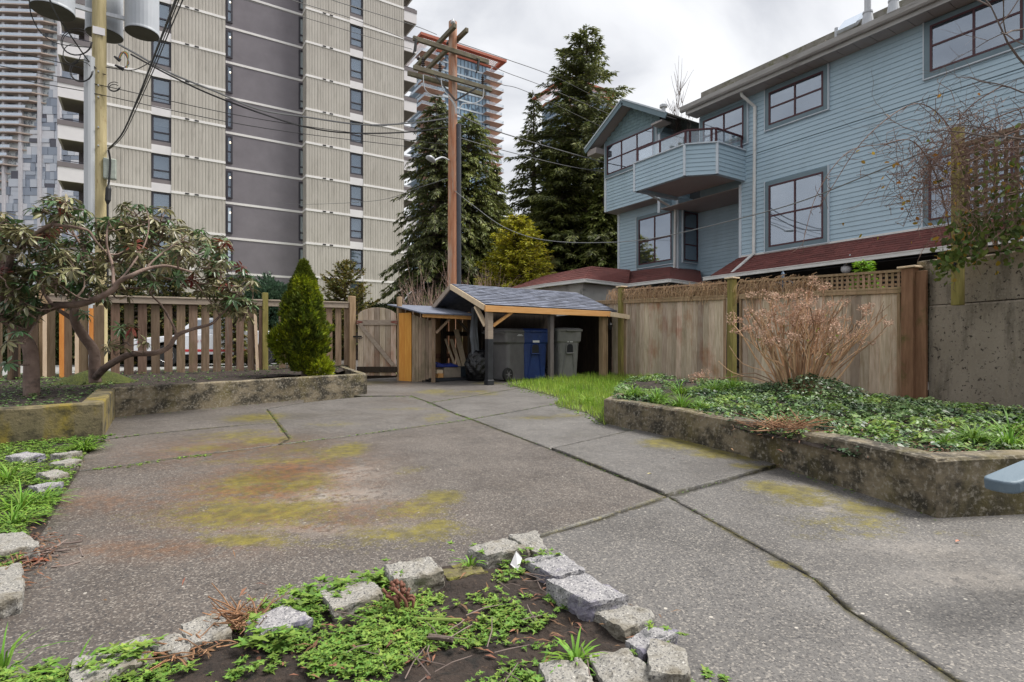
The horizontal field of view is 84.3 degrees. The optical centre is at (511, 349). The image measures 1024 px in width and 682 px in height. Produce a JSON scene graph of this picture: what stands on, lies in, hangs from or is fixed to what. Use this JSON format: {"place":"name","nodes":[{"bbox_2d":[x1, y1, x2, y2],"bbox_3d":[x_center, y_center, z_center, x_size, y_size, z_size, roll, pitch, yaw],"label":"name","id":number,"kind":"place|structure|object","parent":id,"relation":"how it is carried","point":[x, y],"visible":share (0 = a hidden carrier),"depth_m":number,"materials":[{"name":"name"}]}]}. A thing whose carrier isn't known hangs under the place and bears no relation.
{"place":"outdoors","nodes":[
{"label":"outdoors","id":0,"kind":"place"},
{"bbox_2d":[0,363,348,406],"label":"planter soil","id":1,"kind":"structure","parent":0,"point":[220,376],"depth_m":8.50,"materials":[{"name":"soil"}]},
{"bbox_2d":[51,370,136,384],"bbox_3d":[-6.109,0.394,8.325,1.100,0.228,0.900,0,0,-33],"label":"moss mound","id":2,"kind":"object","parent":1,"relation":"on","point":[81,378],"visible":0.55,"depth_m":8.09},
{"bbox_2d":[0,193,195,396],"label":"rhododendron","id":3,"kind":"object","parent":1,"relation":"on","point":[16,291],"visible":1,"depth_m":6.23,"materials":[{"name":"green plant"}]},
{"bbox_2d":[27,201,263,382],"bbox_3d":[-4.898,-0.748,7.295,3.459,2.407,1.667,0,0,0],"label":"rhododendron","id":4,"kind":"object","parent":1,"relation":"on","point":[238,304],"visible":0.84,"depth_m":7.18,"materials":[{"name":"green plant"}]},
{"bbox_2d":[0,364,342,406],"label":"planter weeds","id":5,"kind":"object","parent":1,"relation":"on","point":[48,389],"visible":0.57,"depth_m":7.43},
{"bbox_2d":[265,257,336,376],"bbox_3d":[-3.587,-0.470,9.709,1.093,2.215,1.026,0,0,37],"label":"arborvitae","id":6,"kind":"object","parent":1,"relation":"on","point":[299,338],"visible":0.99,"depth_m":9.49,"materials":[{"name":"green plant"}]},
{"bbox_2d":[2,362,363,375],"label":"alley","id":7,"kind":"structure","parent":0,"point":[135,367],"depth_m":18.79,"materials":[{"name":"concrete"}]},
{"bbox_2d":[28,0,159,366],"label":"power pole","id":8,"kind":"object","parent":7,"relation":"on","point":[104,19],"visible":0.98,"depth_m":12.44,"materials":[{"name":"brown"}]},
{"bbox_2d":[108,0,176,149],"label":"wire","id":9,"kind":"object","parent":8,"relation":"attached to","point":[161,36],"visible":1,"depth_m":9.32,"materials":[{"name":"black"}]},
{"bbox_2d":[0,76,444,150],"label":"wire","id":10,"kind":"object","parent":8,"relation":"attached to","point":[214,119],"visible":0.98,"depth_m":13.68,"materials":[{"name":"black"}]},
{"bbox_2d":[1,66,445,144],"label":"wire","id":11,"kind":"object","parent":8,"relation":"attached to","point":[219,111],"visible":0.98,"depth_m":13.79,"materials":[{"name":"black"}]},
{"bbox_2d":[134,318,274,366],"bbox_3d":[-10.276,-0.259,19.983,5.259,1.658,1.785,0,0,-33],"label":"pickup truck","id":12,"kind":"object","parent":7,"relation":"on","point":[270,356],"visible":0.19,"depth_m":18.87,"materials":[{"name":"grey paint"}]},
{"bbox_2d":[407,19,491,362],"bbox_3d":[-2.629,-4.707,17.524,3.029,10.574,3.062,0,0,35],"label":"power pole","id":13,"kind":"object","parent":7,"relation":"on","point":[454,199],"visible":1,"depth_m":17.18,"materials":[{"name":"brown wood"}]},
{"bbox_2d":[118,43,447,125],"bbox_3d":[-5.362,-6.522,14.908,8.237,1.048,0.346,0,0,-36],"label":"wire","id":14,"kind":"object","parent":13,"relation":"attached to","point":[140,56],"visible":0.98,"depth_m":14.36,"materials":[{"name":"grey"}]},
{"bbox_2d":[130,54,447,133],"bbox_3d":[-5.255,-6.316,14.944,8.018,0.901,0.329,0,0,-36],"label":"wire","id":15,"kind":"object","parent":13,"relation":"attached to","point":[275,117],"visible":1,"depth_m":14.37,"materials":[{"name":"black"}]},
{"bbox_2d":[455,147,934,242],"bbox_3d":[2.171,-3.532,12.239,1.482,2.635,12.604,0,0,-32],"label":"wire","id":16,"kind":"object","parent":13,"relation":"attached to","point":[714,224],"visible":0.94,"depth_m":10.04,"materials":[{"name":"grey"}]},
{"bbox_2d":[57,0,416,307],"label":"apartment tower","id":17,"kind":"structure","parent":0,"point":[234,184],"depth_m":44.92,"materials":[{"name":"beige concrete"}]},
{"bbox_2d":[152,191,170,218],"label":"window","id":18,"kind":"structure","parent":17,"relation":"in","point":[158,199],"depth_m":40.12,"materials":[{"name":"grey"}]},
{"bbox_2d":[0,359,1023,681],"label":"patio","id":19,"kind":"structure","parent":0,"point":[740,569],"depth_m":2.93,"materials":[{"name":"concrete"}]},
{"bbox_2d":[0,623,67,671],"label":"leafy clump","id":20,"kind":"object","parent":19,"relation":"on","point":[5,662],"visible":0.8,"depth_m":1.74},
{"bbox_2d":[7,539,83,568],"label":"twigs","id":21,"kind":"object","parent":19,"relation":"on","point":[54,555],"depth_m":2.58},
{"bbox_2d":[0,296,103,379],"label":"board fence","id":22,"kind":"object","parent":19,"relation":"on","point":[96,329],"visible":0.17,"depth_m":9.19,"materials":[{"name":"brown wood"}]},
{"bbox_2d":[0,439,105,619],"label":"bed soil","id":23,"kind":"structure","parent":19,"relation":"on","point":[40,528],"depth_m":3.67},
{"bbox_2d":[0,494,61,528],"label":"leafy clump","id":24,"kind":"object","parent":23,"relation":"on","point":[13,515],"visible":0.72,"depth_m":3.00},
{"bbox_2d":[0,479,70,513],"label":"leafy clump","id":25,"kind":"object","parent":23,"relation":"on","point":[20,499],"visible":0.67,"depth_m":3.28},
{"bbox_2d":[0,434,106,566],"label":"bed weeds","id":26,"kind":"object","parent":23,"relation":"on","point":[15,449],"visible":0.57,"depth_m":3.92,"materials":[{"name":"plant"}]},
{"bbox_2d":[14,563,625,681],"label":"bed soil","id":27,"kind":"structure","parent":19,"relation":"on","point":[219,661],"depth_m":1.79,"materials":[{"name":"soil"}]},
{"bbox_2d":[136,618,243,670],"bbox_3d":[-1.004,0.914,1.759,0.296,0.072,0.264,0,0,-19],"label":"dead straw","id":28,"kind":"object","parent":27,"relation":"on","point":[192,654],"visible":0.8,"depth_m":1.72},
{"bbox_2d":[202,583,288,634],"bbox_3d":[-0.936,0.883,1.920,0.334,0.105,0.259,0,0,22],"label":"dead straw","id":29,"kind":"object","parent":27,"relation":"on","point":[235,615],"visible":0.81,"depth_m":1.92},
{"bbox_2d":[0,540,688,681],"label":"bed seedlings","id":30,"kind":"object","parent":27,"relation":"on","point":[291,638],"visible":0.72,"depth_m":1.80,"materials":[{"name":"plant"}]},
{"bbox_2d":[381,579,415,611],"bbox_3d":[-0.402,0.889,2.013,0.116,0.143,0.094,0,0,-33],"label":"dried plant","id":31,"kind":"object","parent":27,"relation":"on","point":[398,598],"visible":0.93,"depth_m":2.00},
{"bbox_2d":[320,604,589,681],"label":"fallen twigs","id":32,"kind":"object","parent":27,"relation":"on","point":[417,658],"visible":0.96,"depth_m":1.73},
{"bbox_2d":[537,627,603,674],"bbox_3d":[0.174,0.909,1.698,0.249,0.081,0.224,0,0,-33],"label":"leafy clump","id":33,"kind":"object","parent":27,"relation":"on","point":[575,652],"visible":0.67,"depth_m":1.72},
{"bbox_2d":[387,304,471,381],"bbox_3d":[-1.407,-0.140,12.463,2.215,1.720,1.564,0,0,-33],"label":"lean to shelter","id":34,"kind":"object","parent":19,"relation":"on","point":[419,346],"visible":0.7,"depth_m":11.89,"materials":[{"name":"orange wood"}]},
{"bbox_2d":[470,307,478,359],"bbox_3d":[-0.775,-0.327,11.913,0.108,1.100,0.314,0,0,35],"label":"plastic sheet","id":35,"kind":"object","parent":34,"relation":"hanging from","point":[474,342],"visible":0.88,"depth_m":11.86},
{"bbox_2d":[93,383,854,681],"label":"joint weeds","id":36,"kind":"object","parent":19,"relation":"on","point":[707,672],"visible":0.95,"depth_m":4.48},
{"bbox_2d":[464,348,484,380],"bbox_3d":[-0.729,0.312,12.025,0.615,0.716,0.552,0,0,-33],"label":"rubbish bag","id":37,"kind":"object","parent":19,"relation":"on","point":[475,368],"visible":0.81,"depth_m":11.81,"materials":[{"name":"black"}]},
{"bbox_2d":[0,393,1004,680],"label":"leaf litter","id":38,"kind":"object","parent":19,"relation":"on","point":[38,569],"visible":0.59,"depth_m":2.17,"materials":[{"name":"plant"}]},
{"bbox_2d":[482,328,524,380],"bbox_3d":[-0.098,0.117,12.160,0.709,1.105,0.993,0,0,43],"label":"wheeled bin","id":39,"kind":"object","parent":19,"relation":"on","point":[508,354],"visible":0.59,"depth_m":11.91,"materials":[{"name":"grey plastic"}]},
{"bbox_2d":[431,284,629,384],"bbox_3d":[0.396,-0.354,12.889,3.730,2.106,2.892,0,0,-33],"label":"bin shelter","id":40,"kind":"object","parent":19,"relation":"on","point":[504,307],"visible":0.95,"depth_m":12.71,"materials":[{"name":"grey"}]},
{"bbox_2d":[523,329,547,378],"bbox_3d":[0.421,0.108,12.489,0.689,1.105,0.913,0,0,-13],"label":"wheeled bin","id":41,"kind":"object","parent":19,"relation":"on","point":[535,341],"visible":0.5,"depth_m":12.16,"materials":[{"name":"blue plastic"}]},
{"bbox_2d":[545,328,582,377],"bbox_3d":[1.151,0.089,12.800,0.649,1.125,0.873,0,0,-21],"label":"wheeled bin","id":42,"kind":"object","parent":19,"relation":"on","point":[567,341],"visible":0.73,"depth_m":12.49,"materials":[{"name":"grey plastic"}]},
{"bbox_2d":[268,366,928,395],"bbox_3d":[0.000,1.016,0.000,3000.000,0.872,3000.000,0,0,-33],"label":"ground","id":43,"kind":"structure","parent":0,"point":[370,377],"depth_m":12.69,"materials":[{"name":"soil"}]},
{"bbox_2d":[0,562,25,618],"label":"granite block","id":44,"kind":"object","parent":43,"relation":"on","point":[12,585],"depth_m":2.12,"materials":[{"name":"stone"}]},
{"bbox_2d":[0,531,41,562],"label":"granite block","id":45,"kind":"object","parent":43,"relation":"on","point":[15,542],"depth_m":2.57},
{"bbox_2d":[5,452,46,464],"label":"granite block","id":46,"kind":"object","parent":43,"relation":"on","point":[22,456],"depth_m":4.37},
{"bbox_2d":[0,0,78,286],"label":"balcony tower","id":47,"kind":"structure","parent":43,"relation":"on","point":[32,152],"depth_m":203.88,"materials":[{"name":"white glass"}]},
{"bbox_2d":[0,402,101,446],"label":"planter wall","id":48,"kind":"structure","parent":43,"relation":"on","point":[38,422],"depth_m":5.25,"materials":[{"name":"concrete"}]},
{"bbox_2d":[82,388,114,434],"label":"planter wall","id":49,"kind":"structure","parent":43,"relation":"on","point":[106,397],"depth_m":6.04,"materials":[{"name":"concrete"}]},
{"bbox_2d":[69,636,154,681],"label":"granite block","id":50,"kind":"object","parent":43,"relation":"on","point":[77,675],"depth_m":1.62,"materials":[{"name":"stone"}]},
{"bbox_2d":[72,261,176,365],"bbox_3d":[-13.538,-1.164,19.954,3.537,4.097,3.918,0,0,-33],"label":"garden conifer","id":51,"kind":"object","parent":43,"relation":"on","point":[132,283],"visible":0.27,"depth_m":19.76,"materials":[{"name":"green plant"}]},
{"bbox_2d":[123,262,200,364],"bbox_3d":[-12.504,-1.324,21.071,3.312,4.411,3.784,0,0,-33],"label":"garden conifer","id":52,"kind":"object","parent":43,"relation":"on","point":[172,292],"visible":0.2,"depth_m":20.76,"materials":[{"name":"green plant"}]},
{"bbox_2d":[151,633,193,666],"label":"granite block","id":53,"kind":"object","parent":43,"relation":"on","point":[174,646],"depth_m":1.73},
{"bbox_2d":[39,291,355,378],"bbox_3d":[-5.538,-0.150,10.663,5.220,1.960,0.180,0,0,-33],"label":"picket fence","id":54,"kind":"object","parent":43,"relation":"on","point":[261,358],"visible":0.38,"depth_m":10.54,"materials":[{"name":"brown wood"}]},
{"bbox_2d":[2,286,396,365],"bbox_3d":[-13.745,-0.799,22.615,19.837,3.247,1.964,0,0,-33],"label":"hedge","id":55,"kind":"object","parent":43,"relation":"on","point":[4,354],"visible":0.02,"depth_m":20.50,"materials":[{"name":"green plant"}]},
{"bbox_2d":[181,612,231,655],"bbox_3d":[-0.993,0.974,1.846,0.142,0.157,0.170,0,0,-43],"label":"granite block","id":56,"kind":"object","parent":43,"relation":"on","point":[213,633],"depth_m":1.82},
{"bbox_2d":[221,277,247,365],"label":"garden conifer","id":57,"kind":"object","parent":43,"relation":"on","point":[234,343],"visible":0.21,"depth_m":19.31,"materials":[{"name":"green plant"}]},
{"bbox_2d":[112,374,366,416],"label":"planter wall","id":58,"kind":"structure","parent":43,"relation":"on","point":[142,400],"depth_m":7.90,"materials":[{"name":"concrete"}]},
{"bbox_2d":[243,271,287,330],"bbox_3d":[-10.299,-1.300,24.049,2.736,4.174,2.813,0,0,-33],"label":"round bush","id":59,"kind":"object","parent":43,"relation":"on","point":[272,288],"visible":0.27,"depth_m":23.34,"materials":[{"name":"green plant"}]},
{"bbox_2d":[244,604,312,643],"bbox_3d":[-0.788,0.971,1.896,0.197,0.161,0.182,0,0,41],"label":"granite block","id":60,"kind":"object","parent":43,"relation":"on","point":[289,616],"depth_m":1.88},
{"bbox_2d":[319,259,380,358],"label":"young fir","id":61,"kind":"object","parent":43,"relation":"on","point":[340,282],"visible":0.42,"depth_m":21.66,"materials":[{"name":"green plant"}]},
{"bbox_2d":[320,581,382,621],"bbox_3d":[-0.589,0.967,2.087,0.211,0.156,0.186,0,0,-35],"label":"granite block","id":62,"kind":"object","parent":43,"relation":"on","point":[362,594],"depth_m":2.05,"materials":[{"name":"stone"}]},
{"bbox_2d":[397,297,401,380],"bbox_3d":[-2.407,-0.195,12.096,0.090,1.850,0.090,0,0,-33],"label":"gate post","id":63,"kind":"object","parent":43,"relation":"on","point":[399,302],"visible":0.56,"depth_m":12.06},
{"bbox_2d":[353,308,396,375],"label":"garden gate","id":64,"kind":"structure","parent":63,"relation":"attached to","point":[378,328],"depth_m":12.06,"materials":[{"name":"brown wood"}]},
{"bbox_2d":[383,557,444,596],"bbox_3d":[-0.389,0.941,2.252,0.219,0.162,0.180,0,0,-25],"label":"granite block","id":65,"kind":"object","parent":43,"relation":"on","point":[424,573],"depth_m":2.21,"materials":[{"name":"stone"}]},
{"bbox_2d":[374,95,486,358],"bbox_3d":[-3.464,-5.266,26.069,6.046,12.848,5.843,0,0,-33],"label":"cedar tree","id":66,"kind":"object","parent":43,"relation":"on","point":[425,258],"visible":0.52,"depth_m":25.37,"materials":[{"name":"green plant"}]},
{"bbox_2d":[406,32,506,287],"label":"glass tower","id":67,"kind":"structure","parent":43,"relation":"on","point":[485,110],"depth_m":199.76,"materials":[{"name":"blue"}]},
{"bbox_2d":[396,111,519,357],"bbox_3d":[-2.176,-4.841,26.946,7.386,12.953,6.902,0,0,-33],"label":"cedar tree","id":68,"kind":"object","parent":43,"relation":"on","point":[484,202],"visible":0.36,"depth_m":26.35,"materials":[{"name":"green plant"}]},
{"bbox_2d":[442,562,487,580],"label":"granite block","id":69,"kind":"object","parent":43,"relation":"on","point":[457,572],"depth_m":2.34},
{"bbox_2d":[467,538,530,568],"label":"granite block","id":70,"kind":"object","parent":43,"relation":"on","point":[496,552],"depth_m":2.46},
{"bbox_2d":[473,214,555,289],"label":"golden cedar","id":71,"kind":"object","parent":43,"relation":"on","point":[512,260],"visible":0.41,"depth_m":22.54,"materials":[{"name":"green plant"}]},
{"bbox_2d":[508,530,547,556],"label":"granite block","id":72,"kind":"object","parent":43,"relation":"on","point":[531,539],"depth_m":2.63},
{"bbox_2d":[498,90,564,272],"bbox_3d":[1.242,-6.559,30.888,6.768,15.310,5.976,0,0,1],"label":"spruce tree","id":73,"kind":"object","parent":43,"relation":"on","point":[533,175],"visible":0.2,"depth_m":30.81,"materials":[{"name":"green plant"}]},
{"bbox_2d":[523,551,584,583],"bbox_3d":[0.179,0.956,2.349,0.184,0.160,0.263,0,0,-27],"label":"granite block","id":74,"kind":"object","parent":43,"relation":"on","point":[555,566],"depth_m":2.32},
{"bbox_2d":[504,142,610,285],"bbox_3d":[2.411,-4.685,29.053,9.652,11.996,9.624,0,0,-33],"label":"spruce tree","id":75,"kind":"object","parent":43,"relation":"on","point":[561,223],"visible":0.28,"depth_m":28.31,"materials":[{"name":"green plant"}]},
{"bbox_2d":[483,24,635,270],"bbox_3d":[3.923,-8.112,29.892,12.502,17.988,12.039,0,0,11],"label":"spruce tree","id":76,"kind":"object","parent":43,"relation":"on","point":[580,71],"visible":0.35,"depth_m":28.85,"materials":[{"name":"green plant"}]},
{"bbox_2d":[539,657,592,681],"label":"granite block","id":77,"kind":"object","parent":43,"relation":"on","point":[569,671],"depth_m":1.61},
{"bbox_2d":[532,78,614,189],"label":"glass tower","id":78,"kind":"structure","parent":43,"relation":"on","point":[547,115],"depth_m":258.74,"materials":[{"name":"glass"}]},
{"bbox_2d":[546,573,628,621],"bbox_3d":[0.271,0.947,2.077,0.193,0.178,0.267,0,0,-33],"label":"granite block","id":79,"kind":"object","parent":43,"relation":"on","point":[584,597],"depth_m":2.02,"materials":[{"name":"stone"}]},
{"bbox_2d":[572,180,616,285],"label":"spruce tree","id":80,"kind":"object","parent":43,"relation":"on","point":[596,214],"visible":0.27,"depth_m":26.52,"materials":[{"name":"green plant"}]},
{"bbox_2d":[588,648,651,681],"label":"granite block","id":81,"kind":"object","parent":43,"relation":"on","point":[623,665],"depth_m":1.62,"materials":[{"name":"stone"}]},
{"bbox_2d":[593,605,655,641],"bbox_3d":[0.380,0.975,1.949,0.185,0.148,0.188,0,0,-44],"label":"granite block","id":82,"kind":"object","parent":43,"relation":"on","point":[622,623],"depth_m":1.91,"materials":[{"name":"stone"}]},
{"bbox_2d":[625,627,678,664],"bbox_3d":[0.441,0.981,1.809,0.104,0.140,0.218,0,0,44],"label":"granite block","id":83,"kind":"object","parent":43,"relation":"on","point":[639,642],"depth_m":1.80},
{"bbox_2d":[647,638,690,681],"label":"granite block","id":84,"kind":"object","parent":43,"relation":"on","point":[667,661],"depth_m":1.58,"materials":[{"name":"stone"}]},
{"bbox_2d":[511,0,1023,365],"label":"blue house","id":85,"kind":"structure","parent":43,"relation":"on","point":[777,132],"depth_m":15.51,"materials":[{"name":"wood"}]},
{"bbox_2d":[604,124,657,179],"bbox_3d":[4.441,-7.452,21.378,0.086,1.429,2.732,0,0,-33],"label":"window","id":86,"kind":"structure","parent":85,"relation":"in","point":[620,154],"depth_m":21.44,"materials":[{"name":"glass"}]},
{"bbox_2d":[636,210,673,269],"bbox_3d":[5.335,-4.099,21.102,0.086,2.037,1.908,0,0,-33],"label":"window","id":87,"kind":"structure","parent":85,"relation":"in","point":[655,252],"depth_m":21.07,"materials":[{"name":"glass"}]},
{"bbox_2d":[666,62,694,146],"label":"bare tree","id":88,"kind":"object","parent":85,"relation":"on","point":[677,106],"visible":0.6,"depth_m":20.35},
{"bbox_2d":[681,210,697,263],"bbox_3d":[6.474,-4.074,20.534,0.904,1.925,0.086,0,0,-33],"label":"window","id":89,"kind":"structure","parent":85,"relation":"in","point":[689,240],"depth_m":20.48,"materials":[{"name":"glass"}]},
{"bbox_2d":[699,101,748,146],"bbox_3d":[6.684,-6.926,17.919,0.086,1.356,1.784,0,0,-33],"label":"window","id":90,"kind":"structure","parent":85,"relation":"in","point":[735,118],"depth_m":17.70,"materials":[{"name":"glass"}]},
{"bbox_2d":[764,63,829,131],"bbox_3d":[7.975,-7.030,15.928,0.086,1.243,1.876,0,0,-33],"label":"window","id":91,"kind":"structure","parent":85,"relation":"in","point":[806,95],"depth_m":15.84,"materials":[{"name":"glass"}]},
{"bbox_2d":[764,165,829,252],"bbox_3d":[7.975,-3.889,15.928,0.086,2.090,1.876,0,0,-33],"label":"window","id":92,"kind":"structure","parent":85,"relation":"in","point":[785,227],"depth_m":15.85,"materials":[{"name":"glass"}]},
{"bbox_2d":[921,130,1022,227],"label":"window","id":93,"kind":"structure","parent":85,"relation":"in","point":[930,215],"depth_m":12.97,"materials":[{"name":"glass"}]},
{"bbox_2d":[923,0,1023,80],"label":"window","id":94,"kind":"structure","parent":85,"relation":"in","point":[975,19],"depth_m":12.54,"materials":[{"name":"glass"}]},
{"bbox_2d":[604,398,944,516],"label":"planter wall","id":95,"kind":"structure","parent":43,"relation":"on","point":[898,475],"depth_m":4.01,"materials":[{"name":"concrete"}]},
{"bbox_2d":[732,406,834,432],"bbox_3d":[2.066,0.531,4.322,0.705,0.166,0.745,0,0,-33],"label":"dead straw","id":96,"kind":"object","parent":95,"relation":"on","point":[773,424],"visible":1,"depth_m":4.25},
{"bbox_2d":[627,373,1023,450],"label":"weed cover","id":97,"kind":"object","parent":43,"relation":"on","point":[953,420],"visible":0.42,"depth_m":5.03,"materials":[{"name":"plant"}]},
{"bbox_2d":[917,251,1023,410],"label":"tall wall","id":98,"kind":"structure","parent":43,"relation":"on","point":[976,348],"depth_m":6.88,"materials":[{"name":"concrete"}]},
{"bbox_2d":[951,123,1023,305],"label":"trellis","id":99,"kind":"object","parent":98,"relation":"attached to","point":[958,297],"visible":0.36,"depth_m":6.72,"materials":[{"name":"brown wood"}]},
{"bbox_2d":[793,68,1023,291],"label":"creeper","id":100,"kind":"object","parent":99,"relation":"attached to","point":[977,244],"visible":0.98,"depth_m":5.90,"materials":[{"name":"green plant"}]},
{"bbox_2d":[846,0,1023,169],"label":"bare branches","id":101,"kind":"object","parent":100,"relation":"on","point":[987,3],"visible":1,"depth_m":5.21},
{"bbox_2d":[923,450,1023,517],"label":"planter wall","id":102,"kind":"structure","parent":43,"relation":"on","point":[962,490],"depth_m":3.17,"materials":[{"name":"concrete"}]},
{"bbox_2d":[508,370,698,424],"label":"grass","id":103,"kind":"structure","parent":0,"point":[591,380],"depth_m":9.99,"materials":[{"name":"plant"}]},
{"bbox_2d":[404,0,900,295],"label":"sky","id":104,"kind":"structure","parent":0,"point":[719,41],"materials":[{"name":"white"}]},
{"bbox_2d":[618,376,1022,458],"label":"planter soil","id":105,"kind":"structure","parent":0,"point":[652,383],"depth_m":5.35,"materials":[{"name":"soil"}]},
{"bbox_2d":[596,265,922,399],"bbox_3d":[3.689,-0.307,10.662,0.220,2.257,7.193,0,0,-28],"label":"cedar fence","id":106,"kind":"object","parent":105,"relation":"on","point":[677,339],"visible":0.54,"depth_m":9.90,"materials":[{"name":"wood"}]},
{"bbox_2d":[605,272,829,306],"bbox_3d":[3.523,-1.079,11.036,0.226,0.699,5.565,0,0,-28],"label":"dead vine","id":107,"kind":"object","parent":106,"relation":"attached to","point":[613,296],"visible":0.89,"depth_m":10.54,"materials":[{"name":"plant"}]},
{"bbox_2d":[688,274,893,394],"bbox_3d":[3.766,-0.180,7.327,2.688,1.604,1.208,0,0,-11],"label":"hydrangea","id":108,"kind":"object","parent":105,"relation":"on","point":[798,364],"visible":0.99,"depth_m":7.24,"materials":[{"name":"plant"}]},
{"bbox_2d":[612,372,1023,458],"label":"ivy cover","id":109,"kind":"object","parent":105,"relation":"on","point":[897,406],"visible":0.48,"depth_m":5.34,"materials":[{"name":"plant"}]},
{"bbox_2d":[916,270,927,399],"bbox_3d":[5.408,-0.105,7.478,0.050,1.862,0.130,0,0,-28],"label":"timber board","id":110,"kind":"object","parent":105,"relation":"on","point":[922,333],"visible":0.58,"depth_m":7.44,"materials":[{"name":"wood"}]},
{"bbox_2d":[937,419,1002,443],"bbox_3d":[3.208,0.576,3.939,0.536,0.162,0.498,0,0,-33],"label":"leafy clump","id":111,"kind":"object","parent":105,"relation":"on","point":[973,436],"visible":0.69,"depth_m":3.92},
{"bbox_2d":[946,405,1023,449],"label":"leafy clump","id":112,"kind":"object","parent":105,"relation":"on","point":[1006,439],"visible":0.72,"depth_m":3.79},
{"bbox_2d":[984,460,1023,493],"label":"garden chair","id":113,"kind":"object","parent":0,"point":[1009,479],"visible":1,"depth_m":2.06,"materials":[{"name":"blue paint"}]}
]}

